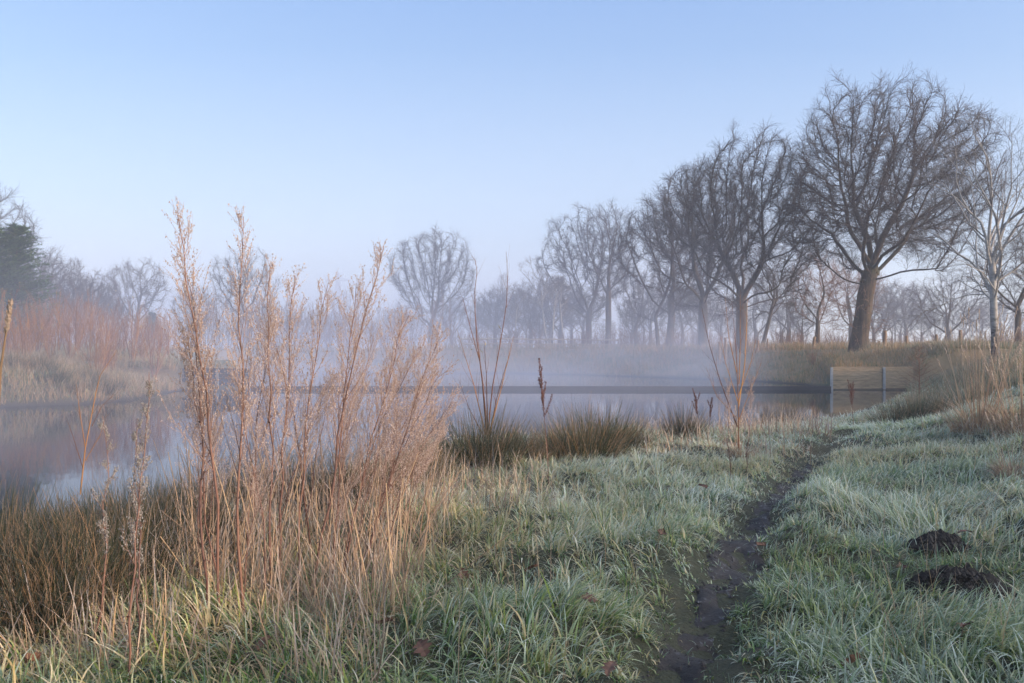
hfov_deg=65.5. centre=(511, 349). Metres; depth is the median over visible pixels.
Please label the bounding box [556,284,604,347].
bare oak
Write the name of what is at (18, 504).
rush clump
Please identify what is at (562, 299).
birch
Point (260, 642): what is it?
oak leaf
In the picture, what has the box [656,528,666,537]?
oak leaf
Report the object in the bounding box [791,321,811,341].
bare oak
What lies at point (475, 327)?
bare oak
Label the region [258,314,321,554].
mugwort
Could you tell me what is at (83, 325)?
willow shrub
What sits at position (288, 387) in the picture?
mugwort
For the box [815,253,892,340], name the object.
bare oak
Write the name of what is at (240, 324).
willow shrub
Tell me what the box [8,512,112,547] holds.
rush clump
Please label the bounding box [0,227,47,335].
evergreen tree
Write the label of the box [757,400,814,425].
rush clump
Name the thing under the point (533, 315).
bare oak
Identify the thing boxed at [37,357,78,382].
rush clump
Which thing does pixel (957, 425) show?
tall grass clump
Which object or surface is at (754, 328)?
bare oak
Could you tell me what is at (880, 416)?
rush clump
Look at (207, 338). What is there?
willow shrub
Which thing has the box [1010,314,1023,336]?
bare oak
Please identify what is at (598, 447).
rush clump
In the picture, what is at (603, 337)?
brushwood
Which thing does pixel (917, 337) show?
brushwood
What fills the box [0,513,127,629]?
rush clump
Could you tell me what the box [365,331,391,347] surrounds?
brushwood
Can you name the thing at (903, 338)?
brushwood
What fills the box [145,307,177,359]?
willow shrub
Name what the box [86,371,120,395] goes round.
rush clump
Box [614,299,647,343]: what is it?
bare oak
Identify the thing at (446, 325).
willow shrub
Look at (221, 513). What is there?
rush clump
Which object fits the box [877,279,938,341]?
bare oak
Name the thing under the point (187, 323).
willow shrub
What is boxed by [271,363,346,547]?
mugwort
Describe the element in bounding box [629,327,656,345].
brushwood
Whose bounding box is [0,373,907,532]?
pond water
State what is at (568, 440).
rush clump
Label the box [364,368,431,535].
mugwort
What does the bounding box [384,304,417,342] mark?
bare oak
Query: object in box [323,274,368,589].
mugwort
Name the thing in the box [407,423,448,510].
mugwort
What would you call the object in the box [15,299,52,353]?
willow shrub
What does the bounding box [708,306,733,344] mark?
bare oak
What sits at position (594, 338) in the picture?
brushwood
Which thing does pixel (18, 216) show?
bare oak
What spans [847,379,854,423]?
dock plant
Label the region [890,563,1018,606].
molehill
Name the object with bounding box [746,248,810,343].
bare oak
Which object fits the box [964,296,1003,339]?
bare oak
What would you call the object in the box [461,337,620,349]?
rail fence
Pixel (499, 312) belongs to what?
bare oak
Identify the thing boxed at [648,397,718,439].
rush clump
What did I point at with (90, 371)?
rush clump
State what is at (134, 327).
willow shrub
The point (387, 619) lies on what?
oak leaf
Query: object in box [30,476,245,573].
rush clump
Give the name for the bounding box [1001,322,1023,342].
brushwood
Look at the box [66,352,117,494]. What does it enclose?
willow sapling
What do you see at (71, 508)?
rush clump
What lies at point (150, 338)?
willow shrub
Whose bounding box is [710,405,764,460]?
tall grass clump
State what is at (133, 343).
willow shrub
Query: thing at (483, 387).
willow sapling
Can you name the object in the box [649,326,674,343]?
brushwood
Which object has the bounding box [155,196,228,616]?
mugwort
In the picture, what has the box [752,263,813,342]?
bare oak
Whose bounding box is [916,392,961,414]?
rush clump
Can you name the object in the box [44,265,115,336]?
bare oak
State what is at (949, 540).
molehill
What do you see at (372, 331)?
willow shrub
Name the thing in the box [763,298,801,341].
bare oak
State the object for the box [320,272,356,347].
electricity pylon
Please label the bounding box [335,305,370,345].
willow shrub
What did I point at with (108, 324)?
willow shrub
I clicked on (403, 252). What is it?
bare oak
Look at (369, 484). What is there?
mugwort
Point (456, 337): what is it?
brushwood
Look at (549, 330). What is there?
bare oak
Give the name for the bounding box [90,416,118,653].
mugwort
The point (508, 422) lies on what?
rush clump
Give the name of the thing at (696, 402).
dock plant
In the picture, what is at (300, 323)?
willow shrub
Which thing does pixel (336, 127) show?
sky
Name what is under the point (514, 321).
bare oak
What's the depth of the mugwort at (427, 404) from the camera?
4.39 m
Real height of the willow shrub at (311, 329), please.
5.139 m
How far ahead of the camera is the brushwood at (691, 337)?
77.95 m
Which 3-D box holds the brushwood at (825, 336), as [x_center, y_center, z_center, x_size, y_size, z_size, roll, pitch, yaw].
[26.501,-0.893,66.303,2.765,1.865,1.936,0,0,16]
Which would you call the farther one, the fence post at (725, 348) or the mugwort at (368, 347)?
the fence post at (725, 348)
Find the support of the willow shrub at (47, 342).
on the ground at (726, 640)
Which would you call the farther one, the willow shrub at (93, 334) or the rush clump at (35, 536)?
the willow shrub at (93, 334)
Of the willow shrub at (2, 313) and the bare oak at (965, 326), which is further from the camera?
the bare oak at (965, 326)
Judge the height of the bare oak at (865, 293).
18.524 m
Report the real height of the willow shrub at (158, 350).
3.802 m
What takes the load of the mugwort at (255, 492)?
on the ground at (726, 640)
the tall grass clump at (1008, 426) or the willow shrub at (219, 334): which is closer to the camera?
the tall grass clump at (1008, 426)
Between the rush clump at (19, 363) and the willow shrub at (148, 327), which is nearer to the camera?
the rush clump at (19, 363)
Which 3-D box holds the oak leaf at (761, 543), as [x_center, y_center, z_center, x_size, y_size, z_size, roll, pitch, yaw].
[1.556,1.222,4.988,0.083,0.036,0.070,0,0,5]
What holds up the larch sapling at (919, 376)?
on the ground at (726, 640)
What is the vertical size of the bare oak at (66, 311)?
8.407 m
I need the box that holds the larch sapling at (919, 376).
[895,344,942,395]
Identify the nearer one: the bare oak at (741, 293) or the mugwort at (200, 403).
the mugwort at (200, 403)
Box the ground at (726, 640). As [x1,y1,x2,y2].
[0,348,1023,682]
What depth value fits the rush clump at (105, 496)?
6.17 m
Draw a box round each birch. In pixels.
[500,287,533,341]
[525,267,554,347]
[545,276,575,343]
[546,275,571,346]
[899,103,1023,357]
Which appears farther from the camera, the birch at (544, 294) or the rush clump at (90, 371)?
the birch at (544, 294)
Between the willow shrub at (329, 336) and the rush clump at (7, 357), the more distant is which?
the willow shrub at (329, 336)
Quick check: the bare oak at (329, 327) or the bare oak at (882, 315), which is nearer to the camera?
the bare oak at (882, 315)
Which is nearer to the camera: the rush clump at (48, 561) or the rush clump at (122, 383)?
the rush clump at (48, 561)
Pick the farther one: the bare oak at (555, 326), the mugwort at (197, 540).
the bare oak at (555, 326)
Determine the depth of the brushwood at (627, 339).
75.75 m
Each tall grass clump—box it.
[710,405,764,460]
[919,305,1023,439]
[962,322,1023,439]
[978,411,1023,481]
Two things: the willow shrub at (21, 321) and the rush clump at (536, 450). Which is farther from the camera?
the willow shrub at (21, 321)
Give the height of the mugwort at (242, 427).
1.844 m
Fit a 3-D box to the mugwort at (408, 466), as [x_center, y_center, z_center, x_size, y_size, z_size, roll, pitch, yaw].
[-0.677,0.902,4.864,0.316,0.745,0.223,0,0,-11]
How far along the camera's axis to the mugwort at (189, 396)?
3.55 m
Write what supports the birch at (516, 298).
on the ground at (726, 640)
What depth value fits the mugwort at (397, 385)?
4.51 m
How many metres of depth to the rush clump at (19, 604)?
3.29 m
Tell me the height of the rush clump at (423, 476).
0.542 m
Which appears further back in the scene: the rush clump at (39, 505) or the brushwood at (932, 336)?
the brushwood at (932, 336)
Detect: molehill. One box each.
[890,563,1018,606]
[905,528,971,557]
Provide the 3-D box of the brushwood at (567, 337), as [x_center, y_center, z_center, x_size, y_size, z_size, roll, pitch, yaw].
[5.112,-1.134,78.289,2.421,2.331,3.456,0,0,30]
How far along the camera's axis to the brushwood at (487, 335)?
83.96 m
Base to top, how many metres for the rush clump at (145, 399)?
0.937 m
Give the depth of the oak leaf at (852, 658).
3.03 m
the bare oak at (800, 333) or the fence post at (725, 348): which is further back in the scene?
the bare oak at (800, 333)
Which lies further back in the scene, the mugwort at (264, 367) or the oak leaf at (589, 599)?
the mugwort at (264, 367)
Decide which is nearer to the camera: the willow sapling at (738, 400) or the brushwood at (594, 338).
the willow sapling at (738, 400)
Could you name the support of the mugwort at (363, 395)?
on the ground at (726, 640)
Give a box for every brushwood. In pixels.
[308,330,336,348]
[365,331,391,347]
[397,330,417,345]
[440,323,471,347]
[455,327,484,345]
[480,324,498,346]
[505,324,523,346]
[525,324,551,347]
[554,328,575,347]
[576,325,610,348]
[577,326,607,345]
[590,328,614,346]
[595,323,636,343]
[600,327,636,346]
[605,326,642,345]
[623,325,665,345]
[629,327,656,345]
[647,330,655,344]
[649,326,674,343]
[654,324,690,346]
[657,327,686,348]
[680,328,711,347]
[681,324,697,344]
[708,329,725,344]
[711,332,728,343]
[761,329,794,343]
[772,328,790,344]
[777,330,804,343]
[787,330,808,343]
[795,329,812,342]
[808,325,838,342]
[814,329,843,343]
[827,331,842,343]
[828,328,848,344]
[896,329,914,343]
[908,329,925,342]
[919,331,948,340]
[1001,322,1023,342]
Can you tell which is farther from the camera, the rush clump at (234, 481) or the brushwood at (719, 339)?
the brushwood at (719, 339)
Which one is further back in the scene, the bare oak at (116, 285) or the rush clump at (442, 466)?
the bare oak at (116, 285)
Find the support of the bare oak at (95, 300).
on the ground at (726, 640)
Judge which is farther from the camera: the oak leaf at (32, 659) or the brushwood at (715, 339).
the brushwood at (715, 339)
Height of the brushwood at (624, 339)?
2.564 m
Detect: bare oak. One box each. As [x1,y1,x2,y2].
[0,183,48,261]
[3,269,56,341]
[20,242,88,330]
[30,255,91,344]
[41,287,88,334]
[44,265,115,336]
[66,279,121,337]
[71,274,125,343]
[96,300,130,336]
[98,296,133,336]
[99,255,173,344]
[168,282,217,344]
[204,246,283,342]
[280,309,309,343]
[319,311,342,346]
[363,323,378,343]
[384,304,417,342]
[385,219,478,345]
[436,294,469,347]
[461,297,496,340]
[465,314,489,342]
[468,284,518,346]
[477,274,548,346]
[483,287,516,345]
[499,299,533,344]
[502,257,588,345]
[504,278,552,343]
[520,320,547,343]
[522,295,557,341]
[531,273,586,345]
[532,201,632,346]
[549,290,595,346]
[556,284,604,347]
[568,196,645,345]
[595,319,616,343]
[604,186,718,347]
[611,264,667,348]
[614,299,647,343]
[617,306,652,343]
[622,281,668,342]
[638,150,767,346]
[656,112,837,352]
[658,286,709,342]
[658,314,686,337]
[674,280,729,330]
[677,299,712,343]
[707,294,735,340]
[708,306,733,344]
[724,282,784,344]
[729,308,755,337]
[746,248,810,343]
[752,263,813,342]
[762,62,1015,351]
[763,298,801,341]
[783,244,852,344]
[783,297,818,343]
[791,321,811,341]
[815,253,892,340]
[851,285,898,342]
[872,279,920,342]
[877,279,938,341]
[882,301,917,343]
[902,267,997,340]
[907,304,937,342]
[921,309,945,339]
[942,300,988,340]
[960,223,1023,342]
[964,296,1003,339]
[976,290,1023,341]
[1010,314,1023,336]
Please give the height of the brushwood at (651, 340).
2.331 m
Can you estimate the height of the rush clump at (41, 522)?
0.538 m
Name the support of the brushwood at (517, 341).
on the ground at (726, 640)
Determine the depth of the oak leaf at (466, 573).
4.39 m
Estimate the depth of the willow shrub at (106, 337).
35.08 m
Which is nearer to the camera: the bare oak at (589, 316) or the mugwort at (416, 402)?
the mugwort at (416, 402)
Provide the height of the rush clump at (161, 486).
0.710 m
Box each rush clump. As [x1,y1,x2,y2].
[0,346,36,367]
[0,466,233,610]
[0,468,80,535]
[0,485,92,529]
[0,489,141,662]
[0,491,100,605]
[0,492,122,567]
[0,492,235,633]
[0,500,58,526]
[0,501,185,630]
[0,508,163,648]
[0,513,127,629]
[0,514,112,575]
[0,526,145,639]
[1,471,116,546]
[1,482,149,531]
[1,518,90,598]
[7,353,44,370]
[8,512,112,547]
[17,350,68,371]
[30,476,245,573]
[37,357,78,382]
[38,481,126,535]
[41,461,234,562]
[50,473,209,558]
[54,374,86,394]
[54,506,144,543]
[58,476,155,516]
[60,359,110,380]
[82,475,196,522]
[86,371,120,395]
[90,478,229,548]
[96,458,284,557]
[106,373,137,391]
[122,473,197,502]
[125,386,170,400]
[163,459,262,508]
[194,459,290,503]
[217,437,337,506]
[228,434,386,515]
[287,443,390,509]
[302,434,433,502]
[355,444,457,489]
[398,442,476,483]
[403,403,533,468]
[432,397,550,470]
[471,414,551,459]
[509,428,561,462]
[526,391,658,461]
[530,414,594,458]
[547,398,658,450]
[593,412,667,449]
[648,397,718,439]
[747,405,785,425]
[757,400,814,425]
[853,391,930,423]
[885,389,947,420]
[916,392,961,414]
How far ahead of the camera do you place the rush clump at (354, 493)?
6.15 m
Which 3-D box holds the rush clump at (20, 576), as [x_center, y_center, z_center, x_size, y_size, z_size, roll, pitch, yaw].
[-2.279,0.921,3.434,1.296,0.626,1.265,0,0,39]
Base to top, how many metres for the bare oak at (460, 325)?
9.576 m
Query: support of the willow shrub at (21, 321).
on the ground at (726, 640)
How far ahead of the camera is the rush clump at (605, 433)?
9.62 m
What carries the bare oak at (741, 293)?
on the ground at (726, 640)
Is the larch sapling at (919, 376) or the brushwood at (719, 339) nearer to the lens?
the larch sapling at (919, 376)
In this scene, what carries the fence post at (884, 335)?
on the ground at (726, 640)
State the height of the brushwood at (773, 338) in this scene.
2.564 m
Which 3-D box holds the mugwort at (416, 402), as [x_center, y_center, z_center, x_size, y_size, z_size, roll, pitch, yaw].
[-0.535,0.574,4.291,0.391,1.512,0.410,0,0,-40]
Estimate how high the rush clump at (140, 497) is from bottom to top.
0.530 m
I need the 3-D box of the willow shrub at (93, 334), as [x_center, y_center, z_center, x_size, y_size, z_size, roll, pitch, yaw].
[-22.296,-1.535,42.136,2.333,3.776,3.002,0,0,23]
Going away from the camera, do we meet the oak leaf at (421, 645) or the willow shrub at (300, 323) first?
the oak leaf at (421, 645)
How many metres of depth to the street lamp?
94.93 m
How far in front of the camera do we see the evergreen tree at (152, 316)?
87.89 m
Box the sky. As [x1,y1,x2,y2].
[0,0,1023,348]
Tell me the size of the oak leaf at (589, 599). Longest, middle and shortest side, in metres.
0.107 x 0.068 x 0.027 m
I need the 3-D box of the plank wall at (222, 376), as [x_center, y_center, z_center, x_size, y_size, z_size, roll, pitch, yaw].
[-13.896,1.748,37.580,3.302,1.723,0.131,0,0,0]
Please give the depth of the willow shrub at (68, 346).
37.64 m
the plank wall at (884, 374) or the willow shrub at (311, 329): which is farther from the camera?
the willow shrub at (311, 329)
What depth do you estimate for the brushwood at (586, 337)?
75.94 m
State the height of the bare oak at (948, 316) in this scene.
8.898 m
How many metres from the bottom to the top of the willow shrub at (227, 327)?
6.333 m
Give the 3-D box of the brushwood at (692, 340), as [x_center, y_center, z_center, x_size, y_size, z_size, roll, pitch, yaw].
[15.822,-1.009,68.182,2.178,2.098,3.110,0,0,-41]
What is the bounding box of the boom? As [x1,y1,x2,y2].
[251,386,830,389]
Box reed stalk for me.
[0,298,12,395]
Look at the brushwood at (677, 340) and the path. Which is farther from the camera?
the brushwood at (677, 340)
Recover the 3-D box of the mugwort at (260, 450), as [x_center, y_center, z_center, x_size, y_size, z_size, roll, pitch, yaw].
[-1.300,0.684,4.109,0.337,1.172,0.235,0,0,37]
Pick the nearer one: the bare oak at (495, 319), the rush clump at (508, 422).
the rush clump at (508, 422)
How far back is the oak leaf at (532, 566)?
4.40 m
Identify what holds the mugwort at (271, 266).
on the ground at (726, 640)
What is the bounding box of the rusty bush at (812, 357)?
[802,350,817,364]
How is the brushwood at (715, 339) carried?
on the ground at (726, 640)
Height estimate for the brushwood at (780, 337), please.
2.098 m
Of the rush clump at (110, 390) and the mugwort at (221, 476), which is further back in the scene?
the rush clump at (110, 390)
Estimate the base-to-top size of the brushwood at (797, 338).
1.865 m
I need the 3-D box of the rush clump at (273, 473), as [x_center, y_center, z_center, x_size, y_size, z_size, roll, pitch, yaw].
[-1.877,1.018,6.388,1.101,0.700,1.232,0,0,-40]
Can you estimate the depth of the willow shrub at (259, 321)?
88.46 m
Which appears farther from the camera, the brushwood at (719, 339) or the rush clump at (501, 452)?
the brushwood at (719, 339)
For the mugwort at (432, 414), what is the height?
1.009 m
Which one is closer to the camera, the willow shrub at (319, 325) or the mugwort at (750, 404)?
the mugwort at (750, 404)
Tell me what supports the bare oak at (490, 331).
on the ground at (726, 640)
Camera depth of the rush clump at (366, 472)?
6.39 m
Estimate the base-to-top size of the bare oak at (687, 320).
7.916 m
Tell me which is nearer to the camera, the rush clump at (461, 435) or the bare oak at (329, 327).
the rush clump at (461, 435)
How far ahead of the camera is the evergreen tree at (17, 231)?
61.67 m
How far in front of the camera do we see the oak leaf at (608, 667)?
3.06 m
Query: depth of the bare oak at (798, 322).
85.78 m
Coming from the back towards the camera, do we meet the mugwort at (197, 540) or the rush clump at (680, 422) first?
the rush clump at (680, 422)
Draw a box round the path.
[642,462,811,682]
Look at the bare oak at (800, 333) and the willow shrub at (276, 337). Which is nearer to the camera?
the willow shrub at (276, 337)
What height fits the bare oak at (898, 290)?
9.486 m
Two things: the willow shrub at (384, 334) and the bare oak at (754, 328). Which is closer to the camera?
the willow shrub at (384, 334)
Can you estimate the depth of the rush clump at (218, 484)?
6.05 m
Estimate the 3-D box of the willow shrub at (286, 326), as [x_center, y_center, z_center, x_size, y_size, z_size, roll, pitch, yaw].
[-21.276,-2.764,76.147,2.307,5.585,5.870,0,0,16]
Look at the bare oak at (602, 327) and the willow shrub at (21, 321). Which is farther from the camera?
the bare oak at (602, 327)
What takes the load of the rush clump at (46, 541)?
on the ground at (726, 640)
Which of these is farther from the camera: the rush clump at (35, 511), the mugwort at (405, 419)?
the mugwort at (405, 419)
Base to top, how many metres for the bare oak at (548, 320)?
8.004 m
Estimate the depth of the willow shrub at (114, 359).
36.01 m
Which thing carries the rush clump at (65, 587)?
on the ground at (726, 640)
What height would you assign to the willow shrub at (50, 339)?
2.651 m
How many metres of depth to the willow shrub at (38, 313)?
62.86 m
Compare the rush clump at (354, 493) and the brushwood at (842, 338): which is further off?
the brushwood at (842, 338)
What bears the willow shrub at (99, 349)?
on the ground at (726, 640)
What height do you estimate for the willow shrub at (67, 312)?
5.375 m
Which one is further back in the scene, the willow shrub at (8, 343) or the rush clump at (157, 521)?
the willow shrub at (8, 343)
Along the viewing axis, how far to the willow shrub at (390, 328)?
98.10 m
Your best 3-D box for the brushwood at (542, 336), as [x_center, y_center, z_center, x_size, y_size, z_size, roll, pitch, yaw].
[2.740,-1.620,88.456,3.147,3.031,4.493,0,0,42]
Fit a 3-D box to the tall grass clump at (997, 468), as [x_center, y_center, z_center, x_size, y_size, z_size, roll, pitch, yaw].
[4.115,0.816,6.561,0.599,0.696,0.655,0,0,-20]
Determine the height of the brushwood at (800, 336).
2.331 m
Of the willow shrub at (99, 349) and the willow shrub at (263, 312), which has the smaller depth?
the willow shrub at (99, 349)
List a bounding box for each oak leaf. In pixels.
[24,651,43,662]
[256,635,274,650]
[376,617,393,623]
[413,639,431,662]
[458,568,469,578]
[524,564,537,575]
[581,592,597,602]
[601,660,617,676]
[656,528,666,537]
[755,542,765,548]
[840,652,866,665]
[896,563,908,570]
[957,621,972,633]
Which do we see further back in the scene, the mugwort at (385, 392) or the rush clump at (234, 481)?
the rush clump at (234, 481)
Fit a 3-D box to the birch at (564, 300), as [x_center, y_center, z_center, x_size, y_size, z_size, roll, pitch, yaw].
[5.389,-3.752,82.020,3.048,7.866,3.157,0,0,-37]
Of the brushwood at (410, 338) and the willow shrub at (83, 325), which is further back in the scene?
the brushwood at (410, 338)
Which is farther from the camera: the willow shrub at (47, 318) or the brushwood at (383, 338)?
the brushwood at (383, 338)
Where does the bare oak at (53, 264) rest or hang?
on the ground at (726, 640)
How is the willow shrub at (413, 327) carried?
on the ground at (726, 640)
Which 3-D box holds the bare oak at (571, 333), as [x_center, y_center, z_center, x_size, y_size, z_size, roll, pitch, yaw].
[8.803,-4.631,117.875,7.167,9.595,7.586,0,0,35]
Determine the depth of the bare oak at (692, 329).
129.07 m
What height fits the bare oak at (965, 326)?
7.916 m
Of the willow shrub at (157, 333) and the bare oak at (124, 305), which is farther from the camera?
the bare oak at (124, 305)
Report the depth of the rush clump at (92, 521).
4.34 m
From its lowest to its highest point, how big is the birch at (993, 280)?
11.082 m
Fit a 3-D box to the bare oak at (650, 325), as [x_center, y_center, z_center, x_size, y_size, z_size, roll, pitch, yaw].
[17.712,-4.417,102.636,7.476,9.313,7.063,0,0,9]
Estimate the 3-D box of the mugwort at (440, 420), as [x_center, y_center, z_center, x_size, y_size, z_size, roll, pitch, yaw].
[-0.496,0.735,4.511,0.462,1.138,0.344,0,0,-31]
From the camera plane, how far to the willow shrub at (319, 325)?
82.51 m
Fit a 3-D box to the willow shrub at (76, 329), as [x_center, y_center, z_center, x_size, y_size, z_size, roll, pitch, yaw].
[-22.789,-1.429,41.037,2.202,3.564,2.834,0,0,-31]
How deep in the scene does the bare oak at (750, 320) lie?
103.69 m
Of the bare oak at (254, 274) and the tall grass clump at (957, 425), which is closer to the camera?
the tall grass clump at (957, 425)
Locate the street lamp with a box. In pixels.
[894,319,900,339]
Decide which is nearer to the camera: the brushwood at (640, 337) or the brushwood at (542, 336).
the brushwood at (640, 337)
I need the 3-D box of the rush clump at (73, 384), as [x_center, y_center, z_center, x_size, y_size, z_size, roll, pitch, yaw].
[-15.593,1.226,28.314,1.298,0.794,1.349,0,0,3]
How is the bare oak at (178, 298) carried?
on the ground at (726, 640)
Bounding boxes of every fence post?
[724,337,726,362]
[883,330,886,345]
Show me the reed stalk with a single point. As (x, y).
(7, 320)
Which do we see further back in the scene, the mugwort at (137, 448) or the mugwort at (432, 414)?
the mugwort at (432, 414)
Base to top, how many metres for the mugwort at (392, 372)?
1.571 m
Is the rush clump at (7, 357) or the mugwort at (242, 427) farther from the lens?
the rush clump at (7, 357)
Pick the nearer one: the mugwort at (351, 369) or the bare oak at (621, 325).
the mugwort at (351, 369)
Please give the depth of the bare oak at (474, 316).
124.80 m
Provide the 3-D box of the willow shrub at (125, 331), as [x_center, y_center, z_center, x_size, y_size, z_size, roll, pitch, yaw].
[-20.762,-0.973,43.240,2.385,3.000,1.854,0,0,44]
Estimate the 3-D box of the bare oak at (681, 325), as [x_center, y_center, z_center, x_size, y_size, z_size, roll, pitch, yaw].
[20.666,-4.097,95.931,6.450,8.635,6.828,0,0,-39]
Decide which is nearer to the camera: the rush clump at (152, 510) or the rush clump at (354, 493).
the rush clump at (152, 510)
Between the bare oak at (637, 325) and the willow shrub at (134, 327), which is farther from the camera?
the bare oak at (637, 325)
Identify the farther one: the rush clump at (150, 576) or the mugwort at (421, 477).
the mugwort at (421, 477)
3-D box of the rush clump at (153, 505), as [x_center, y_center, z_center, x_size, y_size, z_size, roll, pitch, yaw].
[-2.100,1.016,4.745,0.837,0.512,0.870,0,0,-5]
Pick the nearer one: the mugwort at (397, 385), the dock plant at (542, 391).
the mugwort at (397, 385)
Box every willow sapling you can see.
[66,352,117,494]
[450,244,513,438]
[701,298,765,447]
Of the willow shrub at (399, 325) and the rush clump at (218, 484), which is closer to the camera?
the rush clump at (218, 484)
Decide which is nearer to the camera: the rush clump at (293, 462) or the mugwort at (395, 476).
the mugwort at (395, 476)
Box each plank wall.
[182,368,251,389]
[830,367,912,389]
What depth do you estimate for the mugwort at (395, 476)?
4.69 m
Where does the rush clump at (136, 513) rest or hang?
on the ground at (726, 640)
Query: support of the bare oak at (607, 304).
on the ground at (726, 640)
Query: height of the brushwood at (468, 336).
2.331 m
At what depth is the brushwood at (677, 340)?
70.03 m
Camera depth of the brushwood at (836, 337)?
83.89 m
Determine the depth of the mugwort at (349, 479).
4.16 m
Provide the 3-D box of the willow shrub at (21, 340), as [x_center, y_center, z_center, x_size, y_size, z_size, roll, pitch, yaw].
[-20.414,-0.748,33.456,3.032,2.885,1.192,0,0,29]
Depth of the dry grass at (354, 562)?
3.86 m
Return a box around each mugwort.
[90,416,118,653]
[115,380,154,679]
[124,415,149,663]
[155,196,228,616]
[167,306,235,570]
[171,255,236,612]
[174,371,226,579]
[177,418,237,548]
[211,203,269,616]
[217,346,289,603]
[226,371,280,574]
[228,295,290,541]
[231,447,277,596]
[240,254,308,579]
[251,263,312,575]
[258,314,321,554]
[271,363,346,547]
[275,268,340,592]
[302,363,347,538]
[313,236,398,593]
[313,375,360,539]
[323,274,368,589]
[327,318,385,504]
[327,432,373,594]
[329,372,372,521]
[343,305,425,583]
[343,334,433,568]
[351,415,390,578]
[360,354,457,567]
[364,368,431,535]
[365,316,450,582]
[365,342,407,502]
[366,456,405,554]
[376,439,427,545]
[377,406,404,508]
[379,396,448,544]
[383,354,414,498]
[383,382,472,557]
[398,440,437,529]
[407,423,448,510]
[717,375,735,478]
[743,376,755,471]
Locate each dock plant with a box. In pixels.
[538,358,552,483]
[691,388,699,426]
[707,397,712,423]
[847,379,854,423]
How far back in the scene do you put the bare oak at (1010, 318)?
115.62 m
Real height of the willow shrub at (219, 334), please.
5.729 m
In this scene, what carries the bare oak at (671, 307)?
on the ground at (726, 640)
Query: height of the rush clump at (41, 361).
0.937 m
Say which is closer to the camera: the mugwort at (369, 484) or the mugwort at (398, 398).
the mugwort at (369, 484)
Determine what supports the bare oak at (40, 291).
on the ground at (726, 640)
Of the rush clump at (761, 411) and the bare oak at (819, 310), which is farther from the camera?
the bare oak at (819, 310)
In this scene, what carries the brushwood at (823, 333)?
on the ground at (726, 640)
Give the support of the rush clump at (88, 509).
on the ground at (726, 640)
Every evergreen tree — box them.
[0,222,67,342]
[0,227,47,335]
[138,312,164,345]
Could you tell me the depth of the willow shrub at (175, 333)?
62.93 m
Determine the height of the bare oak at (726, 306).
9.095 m
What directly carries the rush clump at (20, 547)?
on the ground at (726, 640)
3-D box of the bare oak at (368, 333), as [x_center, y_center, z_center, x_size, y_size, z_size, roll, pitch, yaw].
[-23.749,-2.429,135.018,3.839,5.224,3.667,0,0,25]
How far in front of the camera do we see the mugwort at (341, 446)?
4.68 m
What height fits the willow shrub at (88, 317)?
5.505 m
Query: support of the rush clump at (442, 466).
on the ground at (726, 640)
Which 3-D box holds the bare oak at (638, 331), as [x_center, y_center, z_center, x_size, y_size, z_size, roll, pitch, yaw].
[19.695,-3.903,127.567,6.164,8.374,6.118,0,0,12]
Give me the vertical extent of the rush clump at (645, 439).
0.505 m
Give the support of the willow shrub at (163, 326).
on the ground at (726, 640)
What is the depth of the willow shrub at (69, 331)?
75.18 m
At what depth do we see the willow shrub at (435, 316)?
93.94 m
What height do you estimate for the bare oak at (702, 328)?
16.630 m
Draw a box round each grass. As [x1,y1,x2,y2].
[0,334,1023,413]
[0,396,1015,682]
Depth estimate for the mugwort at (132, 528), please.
2.86 m
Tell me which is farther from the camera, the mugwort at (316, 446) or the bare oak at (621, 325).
the bare oak at (621, 325)
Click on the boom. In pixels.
(640, 387)
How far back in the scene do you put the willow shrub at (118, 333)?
41.63 m
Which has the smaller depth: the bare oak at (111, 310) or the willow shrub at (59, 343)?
the willow shrub at (59, 343)
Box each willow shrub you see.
[0,282,21,353]
[0,299,57,355]
[0,318,13,351]
[4,301,49,356]
[5,300,40,341]
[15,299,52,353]
[23,295,53,351]
[27,284,77,351]
[29,291,54,339]
[31,308,62,358]
[35,315,59,351]
[36,301,63,338]
[44,286,79,341]
[45,287,91,354]
[52,304,94,358]
[56,313,92,343]
[57,289,108,350]
[63,300,94,350]
[63,310,124,372]
[70,290,113,344]
[91,307,145,351]
[94,303,121,370]
[97,310,115,339]
[98,321,127,370]
[107,308,146,353]
[111,290,146,365]
[111,308,166,357]
[123,313,144,338]
[130,322,166,356]
[132,301,178,380]
[139,315,155,341]
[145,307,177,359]
[149,311,171,346]
[159,298,211,346]
[160,318,180,354]
[163,317,187,348]
[174,282,229,347]
[201,293,241,347]
[206,298,247,347]
[212,291,258,347]
[220,299,264,344]
[234,299,273,346]
[242,284,284,340]
[261,304,294,343]
[269,296,307,345]
[280,293,320,346]
[295,301,326,347]
[304,302,330,346]
[309,302,364,347]
[320,276,378,350]
[320,305,338,348]
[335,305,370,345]
[362,297,395,349]
[362,306,407,349]
[364,313,385,347]
[390,299,410,346]
[394,308,427,344]
[409,310,431,345]
[414,299,469,347]
[415,289,445,347]
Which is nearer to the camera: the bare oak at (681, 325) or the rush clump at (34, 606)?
the rush clump at (34, 606)
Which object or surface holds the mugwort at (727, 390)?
on the ground at (726, 640)
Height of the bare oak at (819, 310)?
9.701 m
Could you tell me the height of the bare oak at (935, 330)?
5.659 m
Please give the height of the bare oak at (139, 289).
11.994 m
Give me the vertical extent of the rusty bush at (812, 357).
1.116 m
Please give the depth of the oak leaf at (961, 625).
3.35 m
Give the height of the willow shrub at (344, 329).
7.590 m
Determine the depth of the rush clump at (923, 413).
16.14 m
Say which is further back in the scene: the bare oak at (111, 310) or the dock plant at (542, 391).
the bare oak at (111, 310)

